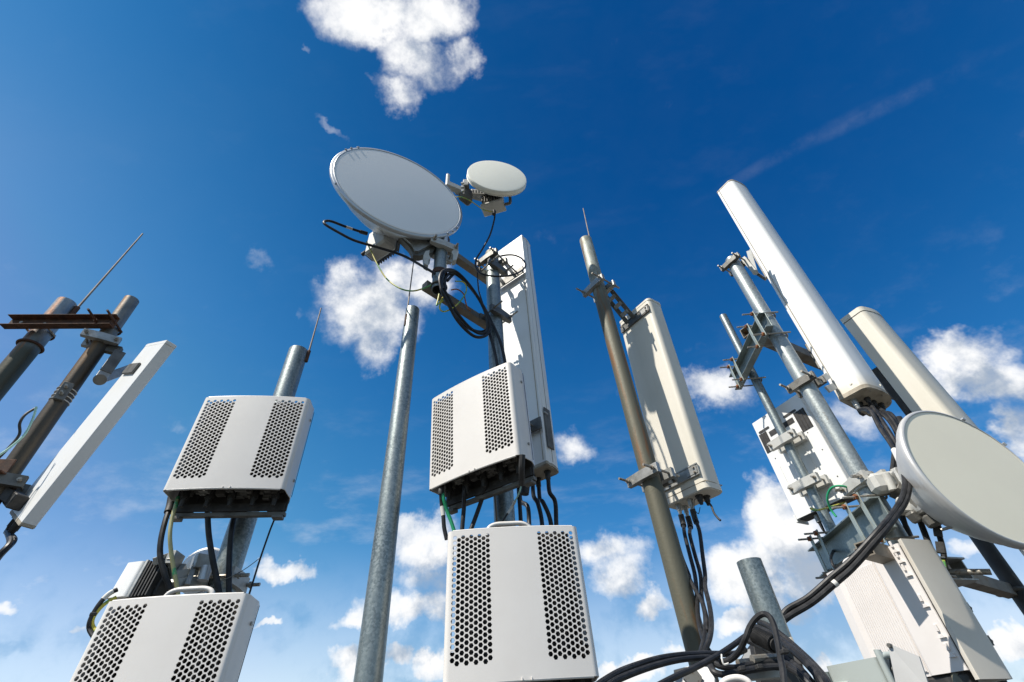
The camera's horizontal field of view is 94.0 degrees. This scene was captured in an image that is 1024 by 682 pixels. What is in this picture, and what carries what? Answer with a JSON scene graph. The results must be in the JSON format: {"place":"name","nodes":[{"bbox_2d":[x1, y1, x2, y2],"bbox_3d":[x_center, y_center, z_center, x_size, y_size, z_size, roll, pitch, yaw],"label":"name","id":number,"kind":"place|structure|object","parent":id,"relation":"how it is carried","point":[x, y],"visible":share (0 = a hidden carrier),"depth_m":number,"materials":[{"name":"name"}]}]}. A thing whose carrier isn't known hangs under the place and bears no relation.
{"place":"outdoors","nodes":[
{"label":"outdoors","id":0,"kind":"place"},
{"bbox_2d":[0,0,1023,681],"label":"sky","id":1,"kind":"structure","parent":0,"point":[882,141],"materials":[{"name":"blue"}]},
{"bbox_2d":[719,674,751,681],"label":"hidden handle","id":2,"kind":"object","parent":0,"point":[735,678],"visible":1,"depth_m":1.07,"materials":[{"name":"plastic"}]},
{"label":"bracket","id":3,"kind":"object","parent":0,"visible":0},
{"bbox_2d":[429,362,536,514],"bbox_3d":[-0.142,0.381,2.026,0.458,0.567,0.146,-27,-45,23],"label":"radio unit","id":4,"kind":"object","parent":3,"relation":"attached to","point":[480,431],"visible":1,"depth_m":1.95,"materials":[{"name":"metal"}]},
{"bbox_2d":[438,484,447,539],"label":"cable","id":5,"kind":"object","parent":4,"relation":"attached to","point":[442,509],"visible":0.94,"depth_m":1.86,"materials":[{"name":"black rubber"}]},
{"bbox_2d":[442,493,455,530],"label":"cable","id":6,"kind":"object","parent":4,"relation":"attached to","point":[448,512],"visible":0.7,"depth_m":1.86,"materials":[{"name":"green plastic"}]},
{"bbox_2d":[460,484,465,529],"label":"cable","id":7,"kind":"object","parent":4,"relation":"attached to","point":[462,522],"visible":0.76,"depth_m":1.88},
{"bbox_2d":[469,478,487,535],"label":"cable","id":8,"kind":"object","parent":4,"relation":"attached to","point":[476,514],"visible":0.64,"depth_m":1.88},
{"bbox_2d":[499,486,521,526],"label":"cable","id":9,"kind":"object","parent":4,"relation":"attached to","point":[511,507],"visible":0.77,"depth_m":1.87,"materials":[{"name":"teal plastic"}]},
{"bbox_2d":[519,454,524,485],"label":"cable","id":10,"kind":"object","parent":4,"relation":"hanging from","point":[521,469],"visible":1,"depth_m":1.76,"materials":[{"name":"black rubber"}]},
{"bbox_2d":[517,487,522,520],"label":"feeder cable","id":11,"kind":"object","parent":3,"relation":"attached to","point":[520,515],"visible":0.41,"depth_m":2.10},
{"bbox_2d":[521,486,529,495],"bbox_3d":[0.062,0.694,2.237,0.049,0.055,0.048,-4,-42,0],"label":"cable gland","id":12,"kind":"object","parent":3,"relation":"attached to","point":[524,490],"visible":0.54,"depth_m":2.22,"materials":[{"name":"plastic"}]},
{"bbox_3d":[-0.004,0.998,1.712,0.204,0.300,0.328,-4,-42,0],"label":"bracket","id":13,"kind":"object","parent":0,"visible":0},
{"bbox_2d":[443,521,598,681],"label":"radio unit","id":14,"kind":"object","parent":13,"relation":"attached to","point":[521,612],"visible":1,"depth_m":1.49,"materials":[{"name":"plastic"}]},
{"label":"rooftop","id":15,"kind":"structure","parent":0,"visible":0},
{"bbox_2d":[0,295,138,503],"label":"steel pole","id":16,"kind":"object","parent":15,"relation":"on","point":[29,444],"visible":0.87,"depth_m":2.34,"materials":[{"name":"metal"}]},
{"bbox_2d":[0,459,16,489],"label":"rusty clamp","id":17,"kind":"object","parent":16,"relation":"attached to","point":[6,465],"visible":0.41,"depth_m":2.08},
{"bbox_2d":[0,406,37,455],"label":"cable","id":18,"kind":"object","parent":16,"relation":"attached to","point":[24,434],"visible":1,"depth_m":2.12,"materials":[{"name":"teal plastic"}]},
{"bbox_2d":[0,407,37,457],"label":"cable","id":19,"kind":"object","parent":16,"relation":"attached to","point":[19,426],"visible":0.89,"depth_m":2.13,"materials":[{"name":"black rubber"}]},
{"bbox_2d":[0,308,122,353],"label":"channel beam","id":20,"kind":"structure","parent":16,"relation":"attached to","point":[49,322],"depth_m":2.64,"materials":[{"name":"metal"}]},
{"bbox_2d":[48,381,76,405],"bbox_3d":[-2.234,0.267,2.375,0.097,0.100,0.109,-4,-42,0],"label":"cable clamp","id":21,"kind":"object","parent":16,"relation":"attached to","point":[63,391],"visible":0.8,"depth_m":2.35,"materials":[{"name":"metal"}]},
{"bbox_2d":[0,328,176,533],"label":"panel antenna","id":22,"kind":"object","parent":16,"relation":"attached to","point":[30,506],"visible":0.95,"depth_m":2.13,"materials":[{"name":"white plastic"}]},
{"bbox_2d":[0,529,14,558],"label":"cable","id":23,"kind":"object","parent":22,"relation":"attached to","point":[7,547],"visible":0.91,"depth_m":1.86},
{"bbox_2d":[0,233,142,400],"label":"steel pole","id":24,"kind":"object","parent":15,"relation":"on","point":[17,361],"visible":0.83,"depth_m":2.58,"materials":[{"name":"metal"}]},
{"bbox_2d":[205,308,321,592],"bbox_3d":[-1.139,1.206,1.696,0.180,3.848,0.180,-4,-42,0],"label":"steel pole","id":25,"kind":"object","parent":15,"relation":"on","point":[297,358],"visible":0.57,"depth_m":2.06,"materials":[{"name":"metal"}]},
{"bbox_2d":[153,550,260,592],"bbox_3d":[-1.175,0.912,1.862,0.280,0.135,0.328,-4,-42,0],"label":"dish mount","id":26,"kind":"object","parent":25,"relation":"attached to","point":[198,572],"visible":0.77,"depth_m":1.82,"materials":[{"name":"metal"}]},
{"bbox_2d":[107,559,170,606],"bbox_3d":[-1.356,0.895,1.764,0.164,0.143,0.110,-9,-43,5],"label":"microwave radio","id":27,"kind":"object","parent":26,"relation":"attached to","point":[138,579],"visible":0.57,"depth_m":1.73,"materials":[{"name":"white metal"}]},
{"bbox_2d":[86,588,117,637],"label":"cable","id":28,"kind":"object","parent":27,"relation":"attached to","point":[89,629],"visible":0.93,"depth_m":1.61,"materials":[{"name":"grey plastic"}]},
{"bbox_2d":[91,596,116,630],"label":"cable","id":29,"kind":"object","parent":27,"relation":"attached to","point":[105,603],"visible":0.8,"depth_m":1.61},
{"bbox_2d":[182,547,219,593],"bbox_3d":[-1.361,0.989,2.082,0.200,0.200,0.124,2,-43,-7],"label":"dish antenna","id":30,"kind":"object","parent":26,"relation":"attached to","point":[187,560],"visible":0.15,"depth_m":2.12,"materials":[{"name":"white plastic"}]},
{"bbox_2d":[226,518,236,592],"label":"cable","id":31,"kind":"object","parent":25,"relation":"attached to","point":[229,552],"visible":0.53,"depth_m":1.86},
{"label":"bracket","id":32,"kind":"object","parent":25,"relation":"attached to","visible":0},
{"bbox_2d":[163,396,313,521],"bbox_3d":[-1.133,0.460,2.034,0.458,0.567,0.146,1,-43,-6],"label":"radio unit","id":33,"kind":"object","parent":32,"relation":"attached to","point":[240,456],"visible":0.98,"depth_m":1.95,"materials":[{"name":"plastic"}]},
{"bbox_2d":[157,497,175,594],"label":"cable","id":34,"kind":"object","parent":33,"relation":"attached to","point":[160,555],"visible":0.85,"depth_m":1.75,"materials":[{"name":"black rubber"}]},
{"bbox_2d":[168,496,179,594],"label":"cable","id":35,"kind":"object","parent":33,"relation":"hanging from","point":[171,554],"visible":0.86,"depth_m":1.75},
{"bbox_2d":[205,512,222,592],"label":"cable","id":36,"kind":"object","parent":33,"relation":"attached to","point":[213,562],"visible":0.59,"depth_m":1.80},
{"bbox_2d":[248,521,274,593],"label":"cable","id":37,"kind":"object","parent":33,"relation":"hanging from","point":[252,583],"visible":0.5,"depth_m":1.88,"materials":[{"name":"black rubber"}]},
{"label":"bracket","id":38,"kind":"object","parent":25,"relation":"attached to","visible":0},
{"bbox_2d":[70,586,259,681],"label":"radio unit","id":39,"kind":"object","parent":38,"relation":"attached to","point":[168,636],"visible":1,"depth_m":1.47,"materials":[{"name":"plastic"}]},
{"bbox_2d":[353,262,419,681],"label":"steel pole","id":40,"kind":"object","parent":15,"relation":"on","point":[370,659],"visible":1,"depth_m":1.77,"materials":[{"name":"metal"}]},
{"bbox_2d":[485,249,514,526],"bbox_3d":[-0.015,0.967,1.827,0.180,4.248,0.180,-4,-42,0],"label":"steel pole","id":41,"kind":"object","parent":15,"relation":"on","point":[504,501],"visible":0.32,"depth_m":2.67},
{"bbox_2d":[422,237,517,328],"bbox_3d":[-0.253,-0.521,2.999,0.546,0.920,0.230,31,-53,-33],"label":"pipe mount","id":42,"kind":"object","parent":41,"relation":"attached to","point":[433,289],"visible":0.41,"depth_m":2.79,"materials":[{"name":"metal"}]},
{"bbox_2d":[398,234,458,270],"bbox_3d":[-0.570,-0.597,2.875,0.516,0.640,0.218,-4,-42,0],"label":"dish mount","id":43,"kind":"object","parent":42,"relation":"attached to","point":[419,250],"visible":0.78,"depth_m":2.74,"materials":[{"name":"metal"}]},
{"bbox_2d":[323,219,435,274],"bbox_3d":[-0.746,-0.516,2.687,0.642,0.397,0.115,8,-44,-13],"label":"cable","id":44,"kind":"object","parent":43,"relation":"hanging from","point":[371,245],"visible":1,"depth_m":2.65,"materials":[{"name":"black rubber"}]},
{"bbox_2d":[361,231,399,264],"bbox_3d":[-0.789,-0.635,2.944,0.221,0.353,0.148,-34,-50,28],"label":"microwave radio","id":45,"kind":"object","parent":43,"relation":"attached to","point":[383,241],"visible":0.72,"depth_m":2.82,"materials":[{"name":"white metal"}]},
{"bbox_2d":[366,241,430,291],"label":"cable","id":46,"kind":"object","parent":45,"relation":"hanging from","point":[390,281],"visible":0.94,"depth_m":2.54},
{"bbox_2d":[329,146,461,239],"bbox_3d":[-0.746,-0.821,2.988,0.822,0.822,0.320,18,-47,-23],"label":"dish antenna","id":47,"kind":"object","parent":43,"relation":"attached to","point":[389,194],"visible":0.94,"depth_m":2.82,"materials":[{"name":"metal"}]},
{"bbox_2d":[445,174,484,205],"bbox_3d":[-0.294,-1.059,3.379,0.381,0.282,0.092,25,-50,-28],"label":"dish mount","id":48,"kind":"object","parent":47,"relation":"attached to","point":[463,190],"visible":0.84,"depth_m":3.29,"materials":[{"name":"metal"}]},
{"bbox_2d":[480,194,511,216],"bbox_3d":[-0.106,-0.955,3.362,0.219,0.258,0.106,-13,-43,10],"label":"microwave radio","id":49,"kind":"object","parent":48,"relation":"attached to","point":[495,205],"visible":0.66,"depth_m":3.35,"materials":[{"name":"white plastic"}]},
{"bbox_2d":[467,161,526,196],"bbox_3d":[-0.116,-1.122,3.425,0.427,0.427,0.151,4,-43,-10],"label":"dish antenna","id":50,"kind":"object","parent":48,"relation":"attached to","point":[496,178],"visible":0.98,"depth_m":3.33,"materials":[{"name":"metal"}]},
{"bbox_2d":[438,268,490,338],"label":"cable","id":51,"kind":"object","parent":42,"relation":"attached to","point":[457,320],"visible":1,"depth_m":2.53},
{"bbox_2d":[439,281,466,311],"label":"cable","id":52,"kind":"object","parent":51,"relation":"hanging from","point":[458,302],"visible":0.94,"depth_m":2.55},
{"bbox_2d":[441,271,488,334],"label":"cable","id":53,"kind":"object","parent":42,"relation":"attached to","point":[465,323],"visible":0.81,"depth_m":2.51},
{"bbox_2d":[443,272,498,365],"bbox_3d":[-0.230,-0.145,2.595,0.378,0.544,0.034,31,-53,-32],"label":"cable","id":54,"kind":"object","parent":42,"relation":"attached to","point":[490,335],"visible":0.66,"depth_m":2.59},
{"bbox_2d":[446,274,506,362],"bbox_3d":[-0.212,-0.141,2.624,0.385,0.568,0.061,25,-50,-28],"label":"cable","id":55,"kind":"object","parent":42,"relation":"attached to","point":[494,329],"visible":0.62,"depth_m":2.63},
{"bbox_2d":[475,215,525,276],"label":"cable","id":56,"kind":"object","parent":41,"relation":"attached to","point":[521,258],"visible":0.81,"depth_m":3.01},
{"bbox_2d":[474,235,558,486],"bbox_3d":[-0.031,-0.068,2.908,0.266,1.956,0.443,-30,-49,26],"label":"panel antenna","id":57,"kind":"object","parent":41,"relation":"attached to","point":[523,349],"visible":0.62,"depth_m":2.91,"materials":[{"name":"white plastic"}]},
{"bbox_2d":[521,495,530,524],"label":"feeder cable","id":58,"kind":"object","parent":57,"relation":"attached to","point":[527,506],"visible":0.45,"depth_m":2.24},
{"bbox_2d":[531,485,543,524],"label":"feeder cable","id":59,"kind":"object","parent":57,"relation":"attached to","point":[538,505],"visible":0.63,"depth_m":2.26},
{"bbox_2d":[537,487,553,531],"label":"feeder cable","id":60,"kind":"object","parent":57,"relation":"attached to","point":[546,508],"visible":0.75,"depth_m":2.25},
{"bbox_2d":[546,480,558,531],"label":"feeder cable","id":61,"kind":"object","parent":57,"relation":"attached to","point":[551,495],"visible":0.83,"depth_m":2.26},
{"bbox_2d":[580,208,718,681],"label":"steel pole","id":62,"kind":"object","parent":15,"relation":"on","point":[678,581],"visible":0.95,"depth_m":2.20,"materials":[{"name":"metal"}]},
{"bbox_2d":[576,272,721,520],"bbox_3d":[0.719,0.251,2.694,0.520,1.550,0.286,21,-46,-25],"label":"panel antenna","id":63,"kind":"object","parent":62,"relation":"attached to","point":[682,466],"visible":0.88,"depth_m":2.63,"materials":[{"name":"beige plastic"}]},
{"bbox_2d":[678,514,711,650],"bbox_3d":[0.713,0.918,1.902,0.056,0.717,0.718,-18,-44,14],"label":"feeder cable","id":64,"kind":"object","parent":63,"relation":"attached to","point":[695,578],"visible":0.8,"depth_m":2.02,"materials":[{"name":"black rubber"}]},
{"bbox_2d":[685,516,707,650],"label":"feeder cable","id":65,"kind":"object","parent":63,"relation":"attached to","point":[699,570],"visible":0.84,"depth_m":2.03,"materials":[{"name":"black rubber"}]},
{"bbox_2d":[690,509,713,649],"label":"feeder cable","id":66,"kind":"object","parent":63,"relation":"attached to","point":[707,643],"visible":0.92,"depth_m":1.89,"materials":[{"name":"black rubber"}]},
{"bbox_2d":[676,532,708,630],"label":"feeder cable","id":67,"kind":"object","parent":62,"relation":"attached to","point":[702,603],"visible":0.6,"depth_m":1.79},
{"bbox_2d":[737,557,803,667],"bbox_3d":[0.962,1.631,1.086,0.180,2.159,0.180,-4,-42,0],"label":"steel pole","id":68,"kind":"object","parent":15,"relation":"on","point":[757,585],"visible":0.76,"depth_m":1.72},
{"bbox_2d":[735,646,802,681],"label":"stub bracket","id":69,"kind":"object","parent":68,"relation":"attached to","point":[757,655],"visible":0.4,"depth_m":1.21,"materials":[{"name":"metal"}]},
{"bbox_2d":[607,654,719,681],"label":"cable","id":70,"kind":"object","parent":69,"relation":"attached to","point":[627,675],"visible":0.81,"depth_m":1.09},
{"bbox_2d":[596,647,747,681],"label":"cable","id":71,"kind":"object","parent":69,"relation":"attached to","point":[622,669],"visible":0.64,"depth_m":1.12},
{"bbox_2d":[675,666,715,681],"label":"gusset plate","id":72,"kind":"object","parent":69,"relation":"attached to","point":[703,674],"visible":0.5,"depth_m":1.51,"materials":[{"name":"metal"}]},
{"bbox_2d":[658,634,742,681],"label":"cable","id":73,"kind":"object","parent":69,"relation":"attached to","point":[684,672],"visible":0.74,"depth_m":1.11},
{"bbox_2d":[707,663,778,677],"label":"cable","id":74,"kind":"object","parent":69,"relation":"attached to","point":[748,670],"visible":0.77,"depth_m":1.15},
{"bbox_2d":[712,659,777,670],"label":"cable","id":75,"kind":"object","parent":69,"relation":"attached to","point":[716,664],"visible":0.53,"depth_m":1.19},
{"bbox_2d":[718,611,787,681],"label":"cable","id":76,"kind":"object","parent":69,"relation":"attached to","point":[739,650],"visible":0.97,"depth_m":1.12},
{"bbox_2d":[779,649,788,654],"bbox_3d":[0.578,0.660,1.014,0.014,0.009,0.020,-4,-42,0],"label":"cable tie","id":77,"kind":"object","parent":76,"relation":"attached to","point":[783,651],"visible":1,"depth_m":1.01,"materials":[{"name":"black plastic"}]},
{"bbox_2d":[749,627,775,652],"bbox_3d":[0.647,0.768,1.228,0.041,0.069,0.089,6,-44,-11],"label":"ribbed conduit","id":78,"kind":"object","parent":69,"relation":"attached to","point":[762,638],"visible":0.84,"depth_m":1.21,"materials":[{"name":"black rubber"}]},
{"bbox_2d":[747,638,814,681],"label":"cable","id":79,"kind":"object","parent":69,"relation":"attached to","point":[794,662],"visible":0.39,"depth_m":1.17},
{"bbox_2d":[754,624,827,681],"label":"cable","id":80,"kind":"object","parent":69,"relation":"attached to","point":[813,669],"visible":0.78,"depth_m":1.14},
{"bbox_2d":[784,659,801,681],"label":"cable","id":81,"kind":"object","parent":69,"relation":"attached to","point":[787,663],"visible":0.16,"depth_m":1.14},
{"bbox_2d":[787,665,810,681],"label":"cable","id":82,"kind":"object","parent":81,"relation":"attached to","point":[800,675],"visible":1,"depth_m":1.05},
{"bbox_2d":[757,620,830,681],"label":"cable","id":83,"kind":"object","parent":69,"relation":"attached to","point":[765,624],"visible":0.41,"depth_m":1.29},
{"bbox_2d":[813,649,894,681],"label":"equipment box","id":84,"kind":"object","parent":69,"relation":"attached to","point":[875,669],"visible":0.71,"depth_m":1.39,"materials":[{"name":"grey paint"}]},
{"bbox_2d":[886,643,927,681],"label":"flat plate","id":85,"kind":"object","parent":84,"relation":"on","point":[906,666],"visible":1,"depth_m":1.30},
{"bbox_2d":[719,313,835,530],"bbox_3d":[1.853,1.374,2.463,0.180,4.294,0.180,-4,-42,0],"label":"steel pole","id":86,"kind":"object","parent":15,"relation":"on","point":[826,519],"visible":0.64,"depth_m":3.17,"materials":[{"name":"metal"}]},
{"bbox_2d":[752,394,854,530],"bbox_3d":[1.838,0.767,3.069,0.273,0.805,0.428,17,-47,-22],"label":"slotted radio","id":87,"kind":"object","parent":86,"relation":"attached to","point":[807,437],"visible":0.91,"depth_m":3.05,"materials":[{"name":"white plastic"}]},
{"bbox_2d":[760,431,770,453],"bbox_3d":[1.775,0.706,3.330,0.002,0.145,0.063,17,-47,-22],"label":"vent window","id":88,"kind":"structure","parent":87,"relation":"in","point":[765,431],"depth_m":3.34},
{"bbox_2d":[783,418,794,427],"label":"vent window","id":89,"kind":"structure","parent":87,"relation":"in","point":[791,420],"depth_m":3.22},
{"bbox_2d":[793,408,812,431],"bbox_3d":[1.912,0.518,3.139,0.002,0.145,0.080,17,-47,-22],"label":"vent window","id":90,"kind":"structure","parent":87,"relation":"in","point":[801,410],"depth_m":3.13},
{"bbox_2d":[810,502,845,510],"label":"cable","id":91,"kind":"object","parent":87,"relation":"attached to","point":[815,509],"visible":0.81,"depth_m":2.67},
{"bbox_2d":[823,530,835,569],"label":"cable","id":92,"kind":"object","parent":87,"relation":"hanging from","point":[831,558],"visible":0.45,"depth_m":2.40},
{"bbox_2d":[725,255,907,545],"bbox_3d":[1.823,1.009,2.181,0.180,4.453,0.180,-4,-42,0],"label":"steel pole","id":93,"kind":"object","parent":15,"relation":"on","point":[848,456],"visible":0.57,"depth_m":2.77,"materials":[{"name":"metal"}]},
{"bbox_2d":[720,311,790,389],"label":"channel beam","id":94,"kind":"structure","parent":93,"relation":"attached to","point":[756,338],"depth_m":3.31,"materials":[{"name":"metal"}]},
{"bbox_2d":[740,324,892,399],"bbox_3d":[2.539,0.221,3.743,2.047,0.075,0.075,18,-47,-23],"label":"square tube","id":95,"kind":"object","parent":94,"relation":"on","point":[804,355],"visible":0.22,"depth_m":3.53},
{"bbox_2d":[717,179,891,416],"bbox_3d":[1.936,-0.534,3.656,0.675,2.595,0.339,23,-49,-21],"label":"panel antenna","id":96,"kind":"object","parent":93,"relation":"attached to","point":[844,367],"visible":0.84,"depth_m":3.26,"materials":[{"name":"beige plastic"}]},
{"bbox_2d":[741,407,907,658],"bbox_3d":[1.399,0.696,2.079,1.400,1.306,0.333,6,-43,-11],"label":"feeder cable","id":97,"kind":"object","parent":96,"relation":"attached to","point":[835,573],"visible":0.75,"depth_m":1.83,"materials":[{"name":"rubber"}]},
{"bbox_2d":[784,402,912,622],"bbox_3d":[1.437,0.685,2.085,1.452,1.332,0.320,5,-43,-10],"label":"feeder cable","id":98,"kind":"object","parent":96,"relation":"attached to","point":[844,575],"visible":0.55,"depth_m":1.81,"materials":[{"name":"black plastic"}]},
{"bbox_2d":[866,410,911,535],"bbox_3d":[1.965,0.621,2.469,0.239,0.782,0.208,-4,-42,0],"label":"feeder cable","id":99,"kind":"object","parent":96,"relation":"attached to","point":[893,463],"visible":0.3,"depth_m":2.37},
{"bbox_2d":[867,411,911,535],"bbox_3d":[2.011,0.628,2.477,0.298,0.778,0.185,6,-43,-11],"label":"feeder cable","id":100,"kind":"object","parent":96,"relation":"attached to","point":[887,419],"visible":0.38,"depth_m":2.54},
{"bbox_2d":[875,405,910,533],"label":"feeder cable","id":101,"kind":"object","parent":96,"relation":"attached to","point":[880,409],"visible":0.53,"depth_m":2.56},
{"bbox_2d":[887,411,909,534],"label":"feeder cable","id":102,"kind":"object","parent":96,"relation":"attached to","point":[893,416],"visible":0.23,"depth_m":2.56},
{"bbox_2d":[798,492,918,578],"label":"channel beam","id":103,"kind":"structure","parent":93,"relation":"attached to","point":[863,520],"depth_m":2.46,"materials":[{"name":"metal"}]},
{"bbox_2d":[833,467,951,530],"bbox_3d":[1.844,0.778,2.272,0.270,0.381,0.442,17,-47,-21],"label":"dish mount","id":104,"kind":"object","parent":93,"relation":"attached to","point":[881,481],"visible":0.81,"depth_m":2.29,"materials":[{"name":"metal"}]},
{"bbox_2d":[826,485,846,516],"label":"cable","id":105,"kind":"object","parent":104,"relation":"attached to","point":[827,497],"visible":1,"depth_m":2.50,"materials":[{"name":"green plastic"}]},
{"bbox_2d":[933,525,945,553],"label":"cable clips","id":106,"kind":"object","parent":104,"relation":"hanging from","point":[940,546],"visible":0.78,"depth_m":2.08,"materials":[{"name":"black rubber"}]},
{"bbox_2d":[896,410,1023,549],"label":"dish antenna","id":107,"kind":"object","parent":104,"relation":"attached to","point":[961,475],"visible":0.98,"depth_m":2.03,"materials":[{"name":"metal"}]},
{"bbox_2d":[918,521,1006,681],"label":"cable","id":108,"kind":"object","parent":104,"relation":"hanging from","point":[923,530],"visible":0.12,"depth_m":2.15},
{"bbox_2d":[827,538,1012,681],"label":"ribbed radio","id":109,"kind":"object","parent":93,"relation":"attached to","point":[910,598],"visible":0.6,"depth_m":1.86,"materials":[{"name":"paint"}]},
{"bbox_2d":[896,416,1023,614],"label":"steel pole","id":110,"kind":"object","parent":15,"relation":"on","point":[998,564],"visible":0.29,"depth_m":2.66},
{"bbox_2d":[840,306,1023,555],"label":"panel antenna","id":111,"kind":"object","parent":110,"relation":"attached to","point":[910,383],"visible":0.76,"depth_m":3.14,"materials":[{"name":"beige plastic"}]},
{"bbox_2d":[854,540,1023,598],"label":"square tube","id":112,"kind":"object","parent":110,"relation":"attached to","point":[961,574],"visible":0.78,"depth_m":2.10,"materials":[{"name":"metal"}]},
{"bbox_2d":[937,537,998,681],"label":"cable","id":113,"kind":"object","parent":112,"relation":"hanging from","point":[940,539],"visible":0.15,"depth_m":2.09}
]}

